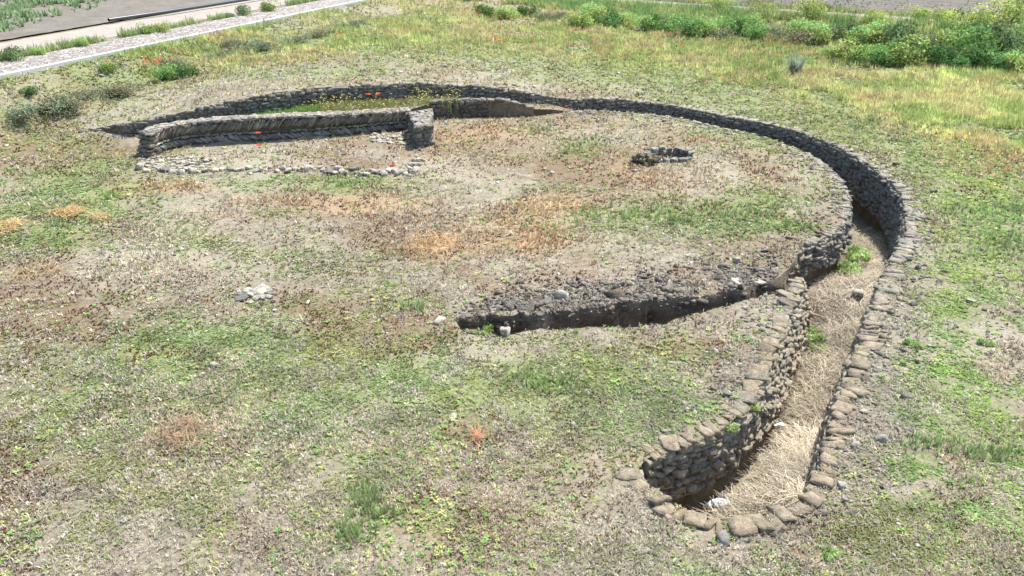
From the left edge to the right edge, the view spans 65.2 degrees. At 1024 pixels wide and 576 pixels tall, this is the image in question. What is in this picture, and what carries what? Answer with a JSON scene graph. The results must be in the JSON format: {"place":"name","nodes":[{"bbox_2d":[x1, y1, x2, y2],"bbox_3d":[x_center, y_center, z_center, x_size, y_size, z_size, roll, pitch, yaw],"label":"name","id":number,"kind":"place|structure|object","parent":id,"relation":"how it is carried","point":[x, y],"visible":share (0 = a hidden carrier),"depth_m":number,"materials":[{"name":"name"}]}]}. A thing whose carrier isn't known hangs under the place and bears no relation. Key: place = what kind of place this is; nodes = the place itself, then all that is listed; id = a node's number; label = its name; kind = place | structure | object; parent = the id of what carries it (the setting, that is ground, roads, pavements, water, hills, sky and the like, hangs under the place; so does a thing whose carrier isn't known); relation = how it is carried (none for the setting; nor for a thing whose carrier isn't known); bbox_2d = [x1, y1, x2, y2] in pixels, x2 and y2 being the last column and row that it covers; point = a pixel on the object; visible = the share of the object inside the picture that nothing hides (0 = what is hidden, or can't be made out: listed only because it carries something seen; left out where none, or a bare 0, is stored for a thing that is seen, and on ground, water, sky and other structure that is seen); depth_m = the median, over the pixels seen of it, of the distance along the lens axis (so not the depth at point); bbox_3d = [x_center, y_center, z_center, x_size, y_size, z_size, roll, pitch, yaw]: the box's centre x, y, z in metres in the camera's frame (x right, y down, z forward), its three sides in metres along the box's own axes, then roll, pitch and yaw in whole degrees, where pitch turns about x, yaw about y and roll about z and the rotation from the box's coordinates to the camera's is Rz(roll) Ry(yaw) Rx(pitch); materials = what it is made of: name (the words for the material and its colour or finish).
{"place":"outdoors","nodes":[
{"label":"outdoors","id":0,"kind":"place"},
{"bbox_2d":[0,0,228,171],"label":"field","id":1,"kind":"structure","parent":0,"point":[84,16],"depth_m":36.62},
{"bbox_2d":[108,0,249,21],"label":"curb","id":2,"kind":"object","parent":1,"relation":"on","point":[169,11],"visible":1,"depth_m":36.38,"materials":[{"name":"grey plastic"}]},
{"bbox_2d":[0,0,288,51],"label":"dirt track","id":3,"kind":"structure","parent":0,"point":[107,31],"depth_m":33.55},
{"bbox_2d":[0,0,356,73],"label":"path","id":4,"kind":"structure","parent":0,"point":[6,66],"depth_m":30.36,"materials":[{"name":"white concrete"}]},
{"bbox_2d":[462,327,499,335],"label":"trench floor","id":5,"kind":"structure","parent":0,"point":[474,329],"depth_m":13.02,"materials":[{"name":"brown soil"}]},
{"bbox_2d":[466,322,494,334],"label":"shrub","id":6,"kind":"object","parent":5,"relation":"on","point":[485,328],"visible":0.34,"depth_m":13.02,"materials":[{"name":"green plant"}]},
{"bbox_2d":[85,97,888,516],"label":"ditch floor","id":7,"kind":"structure","parent":0,"point":[817,319],"depth_m":14.04,"materials":[{"name":"brown soil"}]},
{"bbox_2d":[86,94,573,139],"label":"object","id":8,"kind":"structure","parent":7,"relation":"on","point":[405,102],"depth_m":23.55,"materials":[{"name":"green plant"}]},
{"bbox_2d":[302,87,460,119],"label":"yellow wildflowers","id":9,"kind":"object","parent":7,"relation":"on","point":[322,103],"visible":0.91,"depth_m":23.61,"materials":[{"name":"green plant"}]},
{"bbox_2d":[806,326,826,343],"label":"shrub","id":10,"kind":"object","parent":7,"relation":"on","point":[818,335],"visible":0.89,"depth_m":14.02,"materials":[{"name":"green plant"}]},
{"bbox_2d":[837,260,863,276],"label":"shrub","id":11,"kind":"object","parent":7,"relation":"on","point":[846,265],"visible":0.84,"depth_m":16.49,"materials":[{"name":"green plant"}]},
{"bbox_2d":[842,245,871,262],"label":"shrub","id":12,"kind":"object","parent":7,"relation":"on","point":[853,251],"visible":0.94,"depth_m":17.09,"materials":[{"name":"green plant"}]},
{"bbox_2d":[85,83,906,519],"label":"earth bank","id":13,"kind":"structure","parent":0,"point":[669,313],"depth_m":13.60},
{"bbox_2d":[455,244,798,331],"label":"rubble clods","id":14,"kind":"object","parent":13,"relation":"on","point":[662,289],"visible":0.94,"depth_m":13.74,"materials":[{"name":"grey stone"}]},
{"bbox_2d":[0,0,1023,575],"bbox_3d":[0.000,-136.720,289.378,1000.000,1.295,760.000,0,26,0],"label":"ground","id":15,"kind":"structure","parent":0,"point":[1006,404],"depth_m":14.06,"materials":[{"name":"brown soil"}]},
{"bbox_2d":[0,44,25,61],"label":"shrub","id":16,"kind":"object","parent":15,"relation":"on","point":[13,53],"visible":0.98,"depth_m":26.14,"materials":[{"name":"green plant"}]},
{"bbox_2d":[0,215,27,234],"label":"straw heap","id":17,"kind":"object","parent":15,"relation":"on","point":[11,222],"visible":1,"depth_m":16.48,"materials":[{"name":"beige plant"}]},
{"bbox_2d":[0,102,42,119],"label":"shrub","id":18,"kind":"object","parent":15,"relation":"on","point":[13,112],"visible":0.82,"depth_m":22.57,"materials":[{"name":"green plant"}]},
{"bbox_2d":[1,256,67,284],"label":"dry grass","id":19,"kind":"structure","parent":15,"relation":"on","point":[37,269],"depth_m":14.45,"materials":[{"name":"beige plant"}]},
{"bbox_2d":[6,95,71,115],"bbox_3d":[-13.590,-5.198,23.044,1.961,0.523,1.765,-22,34,-37],"label":"shrub","id":20,"kind":"object","parent":15,"relation":"on","point":[50,103],"visible":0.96,"depth_m":23.11,"materials":[{"name":"green plant"}]},
{"bbox_2d":[50,204,88,219],"bbox_3d":[-9.477,-1.646,17.107,0.953,0.136,0.888,0,26,0],"label":"straw heap","id":21,"kind":"object","parent":15,"relation":"on","point":[73,209],"visible":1,"depth_m":17.13,"materials":[{"name":"beige plant"}]},
{"bbox_2d":[52,94,88,114],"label":"shrub","id":22,"kind":"object","parent":15,"relation":"on","point":[71,106],"visible":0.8,"depth_m":23.58,"materials":[{"name":"green plant"}]},
{"bbox_2d":[66,86,107,100],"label":"shrub","id":23,"kind":"object","parent":15,"relation":"on","point":[85,93],"visible":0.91,"depth_m":24.41,"materials":[{"name":"green plant"}]},
{"bbox_2d":[99,58,120,73],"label":"shrub","id":24,"kind":"object","parent":15,"relation":"on","point":[105,67],"visible":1,"depth_m":25.81,"materials":[{"name":"green plant"}]},
{"bbox_2d":[93,82,135,100],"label":"shrub","id":25,"kind":"object","parent":15,"relation":"on","point":[110,91],"visible":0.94,"depth_m":24.74,"materials":[{"name":"green plant"}]},
{"bbox_2d":[102,78,153,94],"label":"shrub","id":26,"kind":"object","parent":15,"relation":"on","point":[130,87],"visible":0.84,"depth_m":25.15,"materials":[{"name":"green plant"}]},
{"bbox_2d":[149,62,178,80],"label":"shrub","id":27,"kind":"object","parent":15,"relation":"on","point":[167,73],"visible":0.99,"depth_m":26.18,"materials":[{"name":"green plant"}]},
{"bbox_2d":[158,56,188,67],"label":"shrub","id":28,"kind":"object","parent":15,"relation":"on","point":[177,62],"visible":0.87,"depth_m":27.43,"materials":[{"name":"green plant"}]},
{"bbox_2d":[141,407,221,455],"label":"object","id":29,"kind":"object","parent":15,"relation":"on","point":[183,427],"visible":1,"depth_m":10.16,"materials":[{"name":"brown plant"}]},
{"bbox_2d":[0,0,369,78],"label":"kerb","id":30,"kind":"structure","parent":15,"relation":"on","point":[42,67],"depth_m":27.73,"materials":[{"name":"concrete"}]},
{"bbox_2d":[176,65,200,76],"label":"shrub","id":31,"kind":"object","parent":15,"relation":"on","point":[186,70],"visible":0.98,"depth_m":26.32,"materials":[{"name":"green plant"}]},
{"bbox_2d":[220,39,262,52],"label":"shrub","id":32,"kind":"object","parent":15,"relation":"on","point":[235,44],"visible":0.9,"depth_m":29.86,"materials":[{"name":"green plant"}]},
{"bbox_2d":[234,3,251,15],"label":"shrub","id":33,"kind":"object","parent":15,"relation":"on","point":[242,11],"visible":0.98,"depth_m":35.84,"materials":[{"name":"green plant"}]},
{"bbox_2d":[238,37,277,50],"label":"shrub","id":34,"kind":"object","parent":15,"relation":"on","point":[265,45],"visible":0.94,"depth_m":29.80,"materials":[{"name":"green plant"}]},
{"bbox_2d":[258,0,278,11],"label":"shrub","id":35,"kind":"object","parent":15,"relation":"on","point":[266,6],"visible":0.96,"depth_m":37.03,"materials":[{"name":"green plant"}]},
{"bbox_2d":[136,107,411,156],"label":"herringbone wall","id":36,"kind":"structure","parent":15,"relation":"on","point":[157,139],"depth_m":22.15,"materials":[{"name":"grey stone"}]},
{"bbox_2d":[274,35,310,43],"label":"shrub","id":37,"kind":"object","parent":15,"relation":"on","point":[299,39],"visible":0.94,"depth_m":30.81,"materials":[{"name":"green plant"}]},
{"bbox_2d":[330,19,366,26],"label":"shrub","id":38,"kind":"object","parent":15,"relation":"on","point":[357,22],"visible":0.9,"depth_m":34.50,"materials":[{"name":"green plant"}]},
{"bbox_2d":[408,108,434,147],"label":"square pillar","id":39,"kind":"structure","parent":15,"relation":"on","point":[421,125],"depth_m":21.81,"materials":[{"name":"grey stone"}]},
{"bbox_2d":[401,228,461,257],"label":"dry grass","id":40,"kind":"structure","parent":15,"relation":"on","point":[427,248],"depth_m":15.65,"materials":[{"name":"beige plant"}]},
{"bbox_2d":[429,97,532,118],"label":"stone retaining wall","id":41,"kind":"structure","parent":15,"relation":"on","point":[472,104],"depth_m":24.45,"materials":[{"name":"grey stone"}]},
{"bbox_2d":[447,217,522,247],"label":"dry grass","id":42,"kind":"structure","parent":15,"relation":"on","point":[490,226],"depth_m":15.99,"materials":[{"name":"brown plant"}]},
{"bbox_2d":[474,4,496,16],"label":"shrub","id":43,"kind":"object","parent":15,"relation":"on","point":[487,10],"visible":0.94,"depth_m":39.11,"materials":[{"name":"green plant"}]},
{"bbox_2d":[78,80,927,540],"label":"stone retaining wall","id":44,"kind":"structure","parent":15,"relation":"on","point":[872,190],"depth_m":19.47,"materials":[{"name":"grey stone"}]},
{"bbox_2d":[493,5,519,18],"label":"shrub","id":45,"kind":"object","parent":15,"relation":"on","point":[502,14],"visible":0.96,"depth_m":38.59,"materials":[{"name":"green plant"}]},
{"bbox_2d":[0,1,1023,575],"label":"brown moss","id":46,"kind":"object","parent":15,"relation":"on","point":[416,339],"visible":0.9,"depth_m":12.63,"materials":[{"name":"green plant"}]},
{"bbox_2d":[0,5,1023,575],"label":"rosette weeds","id":47,"kind":"object","parent":15,"relation":"on","point":[398,513],"visible":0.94,"depth_m":9.81,"materials":[{"name":"green plant"}]},
{"bbox_2d":[0,0,1023,89],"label":"verge grass","id":48,"kind":"structure","parent":15,"relation":"on","point":[62,45],"depth_m":34.77,"materials":[{"name":"green plant"}]},
{"bbox_2d":[0,0,1023,575],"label":"ground cover","id":49,"kind":"object","parent":15,"relation":"on","point":[552,384],"visible":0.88,"depth_m":11.50,"materials":[{"name":"green plant"}]},
{"bbox_2d":[2,0,1023,157],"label":"meadow grass","id":50,"kind":"structure","parent":15,"relation":"on","point":[892,98],"depth_m":29.62,"materials":[{"name":"green plant"}]},
{"bbox_2d":[44,71,1023,549],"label":"green grass","id":51,"kind":"structure","parent":15,"relation":"on","point":[360,497],"depth_m":15.70,"materials":[{"name":"green plant"}]},
{"bbox_2d":[106,2,999,88],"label":"meadow poppies","id":52,"kind":"object","parent":15,"relation":"on","point":[494,36],"visible":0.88,"depth_m":31.47,"materials":[{"name":"red plant"}]},
{"bbox_2d":[523,190,590,215],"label":"dry grass","id":53,"kind":"structure","parent":15,"relation":"on","point":[556,202],"depth_m":17.59,"materials":[{"name":"brown plant"}]},
{"bbox_2d":[561,9,594,28],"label":"shrub","id":54,"kind":"object","parent":15,"relation":"on","point":[579,20],"visible":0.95,"depth_m":37.04,"materials":[{"name":"green plant"}]},
{"bbox_2d":[137,72,1022,258],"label":"tawny grass","id":55,"kind":"structure","parent":15,"relation":"on","point":[387,206],"depth_m":17.66,"materials":[{"name":"brown plant"}]},
{"bbox_2d":[578,1,606,19],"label":"shrub","id":56,"kind":"object","parent":15,"relation":"on","point":[592,10],"visible":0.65,"depth_m":38.71,"materials":[{"name":"green plant"}]},
{"bbox_2d":[594,10,620,26],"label":"shrub","id":57,"kind":"object","parent":15,"relation":"on","point":[609,19],"visible":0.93,"depth_m":38.08,"materials":[{"name":"green plant"}]},
{"bbox_2d":[617,11,639,26],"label":"shrub","id":58,"kind":"object","parent":15,"relation":"on","point":[623,18],"visible":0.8,"depth_m":37.96,"materials":[{"name":"green plant"}]},
{"bbox_2d":[627,15,655,29],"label":"shrub","id":59,"kind":"object","parent":15,"relation":"on","point":[632,25],"visible":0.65,"depth_m":37.18,"materials":[{"name":"green plant"}]},
{"bbox_2d":[632,153,660,165],"bbox_3d":[3.457,-3.313,20.476,0.678,0.348,0.702,-18,31,-32],"label":"rubble stump","id":60,"kind":"object","parent":15,"relation":"on","point":[646,158],"visible":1,"depth_m":20.32,"materials":[{"name":"stone"}]},
{"bbox_2d":[640,14,676,32],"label":"shrub","id":61,"kind":"object","parent":15,"relation":"on","point":[658,21],"visible":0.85,"depth_m":36.93,"materials":[{"name":"green plant"}]},
{"bbox_2d":[643,145,693,162],"bbox_3d":[4.081,-3.296,20.895,1.369,0.634,1.010,0,26,0],"label":"stone ring","id":62,"kind":"object","parent":15,"relation":"on","point":[679,153],"visible":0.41,"depth_m":20.99,"materials":[{"name":"grey stone"}]},
{"bbox_2d":[401,77,970,566],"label":"stone chips","id":63,"kind":"object","parent":15,"relation":"on","point":[723,537],"visible":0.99,"depth_m":12.04,"materials":[{"name":"grey stone"}]},
{"bbox_2d":[668,13,713,38],"bbox_3d":[8.131,-11.944,36.288,1.659,1.134,2.101,17,31,31],"label":"shrub","id":64,"kind":"object","parent":15,"relation":"on","point":[693,27],"visible":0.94,"depth_m":35.86,"materials":[{"name":"green plant"}]},
{"bbox_2d":[567,109,853,278],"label":"stone retaining wall","id":65,"kind":"structure","parent":15,"relation":"on","point":[831,249],"depth_m":16.40,"materials":[{"name":"grey stone"}]},
{"bbox_2d":[708,26,741,38],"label":"shrub","id":66,"kind":"object","parent":15,"relation":"on","point":[720,33],"visible":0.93,"depth_m":36.00,"materials":[{"name":"green plant"}]},
{"bbox_2d":[638,277,813,500],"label":"stone retaining wall","id":67,"kind":"structure","parent":15,"relation":"on","point":[698,463],"depth_m":10.80,"materials":[{"name":"grey stone"}]},
{"bbox_2d":[714,12,762,35],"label":"shrub","id":68,"kind":"object","parent":15,"relation":"on","point":[738,22],"visible":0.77,"depth_m":36.66,"materials":[{"name":"green plant"}]},
{"bbox_2d":[741,23,771,40],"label":"shrub","id":69,"kind":"object","parent":15,"relation":"on","point":[759,32],"visible":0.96,"depth_m":35.74,"materials":[{"name":"green plant"}]},
{"bbox_2d":[757,26,815,45],"bbox_3d":[12.358,-11.189,35.483,2.264,0.767,2.363,-20,33,-35],"label":"shrub","id":70,"kind":"object","parent":15,"relation":"on","point":[792,32],"visible":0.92,"depth_m":35.33,"materials":[{"name":"green plant"}]},
{"bbox_2d":[776,51,810,73],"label":"spiky plant","id":71,"kind":"object","parent":15,"relation":"on","point":[799,63],"visible":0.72,"depth_m":30.09,"materials":[{"name":"green plant"}]},
{"bbox_2d":[786,17,812,37],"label":"shrub","id":72,"kind":"object","parent":15,"relation":"on","point":[800,23],"visible":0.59,"depth_m":36.44,"materials":[{"name":"green plant"}]},
{"bbox_2d":[793,0,828,17],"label":"shrub","id":73,"kind":"object","parent":15,"relation":"on","point":[814,9],"visible":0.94,"depth_m":39.11,"materials":[{"name":"green plant"}]},
{"bbox_2d":[800,20,831,44],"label":"shrub","id":74,"kind":"object","parent":15,"relation":"on","point":[821,32],"visible":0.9,"depth_m":35.21,"materials":[{"name":"green plant"}]},
{"bbox_2d":[821,545,839,561],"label":"shrub","id":75,"kind":"object","parent":15,"relation":"on","point":[827,550],"visible":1,"depth_m":8.35,"materials":[{"name":"green plant"}]},
{"bbox_2d":[820,44,843,57],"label":"shrub","id":76,"kind":"object","parent":15,"relation":"on","point":[833,51],"visible":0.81,"depth_m":32.65,"materials":[{"name":"green plant"}]},
{"bbox_2d":[824,19,867,43],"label":"shrub","id":77,"kind":"object","parent":15,"relation":"on","point":[848,27],"visible":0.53,"depth_m":35.49,"materials":[{"name":"green plant"}]},
{"bbox_2d":[836,35,874,62],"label":"shrub","id":78,"kind":"object","parent":15,"relation":"on","point":[855,50],"visible":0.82,"depth_m":31.81,"materials":[{"name":"green plant"}]},
{"bbox_2d":[843,24,890,45],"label":"shrub","id":79,"kind":"object","parent":15,"relation":"on","point":[864,37],"visible":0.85,"depth_m":34.91,"materials":[{"name":"green plant"}]},
{"bbox_2d":[862,9,888,23],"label":"shrub","id":80,"kind":"object","parent":15,"relation":"on","point":[873,17],"visible":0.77,"depth_m":37.80,"materials":[{"name":"green plant"}]},
{"bbox_2d":[863,42,895,66],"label":"shrub","id":81,"kind":"object","parent":15,"relation":"on","point":[878,57],"visible":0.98,"depth_m":31.32,"materials":[{"name":"green plant"}]},
{"bbox_2d":[865,18,897,42],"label":"shrub","id":82,"kind":"object","parent":15,"relation":"on","point":[874,23],"visible":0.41,"depth_m":35.30,"materials":[{"name":"green plant"}]},
{"bbox_2d":[879,18,926,46],"bbox_3d":[16.699,-10.911,34.504,2.381,1.325,1.909,-22,34,-38],"label":"shrub","id":83,"kind":"object","parent":15,"relation":"on","point":[903,29],"visible":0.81,"depth_m":34.36,"materials":[{"name":"green plant"}]},
{"bbox_2d":[882,33,931,65],"bbox_3d":[15.416,-9.378,31.577,1.932,1.272,2.106,14,30,27],"label":"shrub","id":84,"kind":"object","parent":15,"relation":"on","point":[902,54],"visible":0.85,"depth_m":31.37,"materials":[{"name":"green plant"}]},
{"bbox_2d":[903,3,932,19],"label":"shrub","id":85,"kind":"object","parent":15,"relation":"on","point":[918,12],"visible":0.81,"depth_m":38.30,"materials":[{"name":"green plant"}]},
{"bbox_2d":[908,40,947,65],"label":"shrub","id":86,"kind":"object","parent":15,"relation":"on","point":[934,50],"visible":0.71,"depth_m":31.41,"materials":[{"name":"green plant"}]},
{"bbox_2d":[924,6,958,21],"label":"shrub","id":87,"kind":"object","parent":15,"relation":"on","point":[941,14],"visible":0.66,"depth_m":37.67,"materials":[{"name":"green plant"}]},
{"bbox_2d":[923,28,961,45],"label":"shrub","id":88,"kind":"object","parent":15,"relation":"on","point":[947,39],"visible":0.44,"depth_m":34.40,"materials":[{"name":"green plant"}]},
{"bbox_2d":[936,42,970,65],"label":"shrub","id":89,"kind":"object","parent":15,"relation":"on","point":[951,50],"visible":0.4,"depth_m":31.72,"materials":[{"name":"green plant"}]},
{"bbox_2d":[949,48,994,68],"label":"shrub","id":90,"kind":"object","parent":15,"relation":"on","point":[964,59],"visible":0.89,"depth_m":31.07,"materials":[{"name":"green plant"}]},
{"bbox_2d":[943,8,1002,31],"bbox_3d":[20.863,-12.112,36.109,2.350,1.138,1.805,4,27,8],"label":"shrub","id":91,"kind":"object","parent":15,"relation":"on","point":[977,17],"visible":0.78,"depth_m":35.86,"materials":[{"name":"green plant"}]},
{"bbox_2d":[949,20,1011,54],"bbox_3d":[19.849,-10.582,33.775,2.129,1.456,2.697,21,33,36],"label":"shrub","id":92,"kind":"object","parent":15,"relation":"on","point":[969,38],"visible":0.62,"depth_m":33.22,"materials":[{"name":"green plant"}]},
{"bbox_2d":[961,39,1009,67],"bbox_3d":[18.721,-9.158,31.447,1.820,1.035,2.195,-21,33,-36],"label":"shrub","id":93,"kind":"object","parent":15,"relation":"on","point":[982,43],"visible":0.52,"depth_m":31.45,"materials":[{"name":"green plant"}]},
{"bbox_2d":[955,18,1023,50],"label":"shrub","id":94,"kind":"object","parent":15,"relation":"on","point":[1001,27],"visible":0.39,"depth_m":33.29,"materials":[{"name":"green plant"}]},
{"bbox_2d":[972,0,1023,26],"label":"shrub","id":95,"kind":"object","parent":15,"relation":"on","point":[1016,14],"visible":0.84,"depth_m":36.38,"materials":[{"name":"green plant"}]},
{"bbox_2d":[986,47,1023,69],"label":"shrub","id":96,"kind":"object","parent":15,"relation":"on","point":[995,61],"visible":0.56,"depth_m":30.85,"materials":[{"name":"green plant"}]},
{"bbox_2d":[996,33,1023,51],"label":"shrub","id":97,"kind":"object","parent":15,"relation":"on","point":[1012,45],"visible":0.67,"depth_m":32.92,"materials":[{"name":"green plant"}]},
{"bbox_2d":[999,49,1023,73],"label":"shrub","id":98,"kind":"object","parent":15,"relation":"on","point":[1009,60],"visible":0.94,"depth_m":30.51,"materials":[{"name":"green plant"}]},
{"bbox_2d":[458,0,1023,50],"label":"bank grass","id":99,"kind":"structure","parent":0,"point":[661,10],"depth_m":40.57,"materials":[{"name":"green plant"}]},
{"bbox_2d":[688,210,888,518],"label":"dead grass","id":100,"kind":"structure","parent":0,"point":[788,472],"depth_m":11.92,"materials":[{"name":"plant"}]},
{"bbox_2d":[607,0,1017,24],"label":"path","id":101,"kind":"structure","parent":0,"point":[774,8],"depth_m":42.55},
{"bbox_2d":[710,0,1022,21],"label":"field","id":102,"kind":"structure","parent":0,"point":[889,6],"depth_m":44.01,"materials":[{"name":"soil"}]},
{"bbox_2d":[0,0,1003,31],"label":"field crop","id":103,"kind":"object","parent":102,"relation":"on","point":[14,9],"visible":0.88,"depth_m":36.70,"materials":[{"name":"green plant"}]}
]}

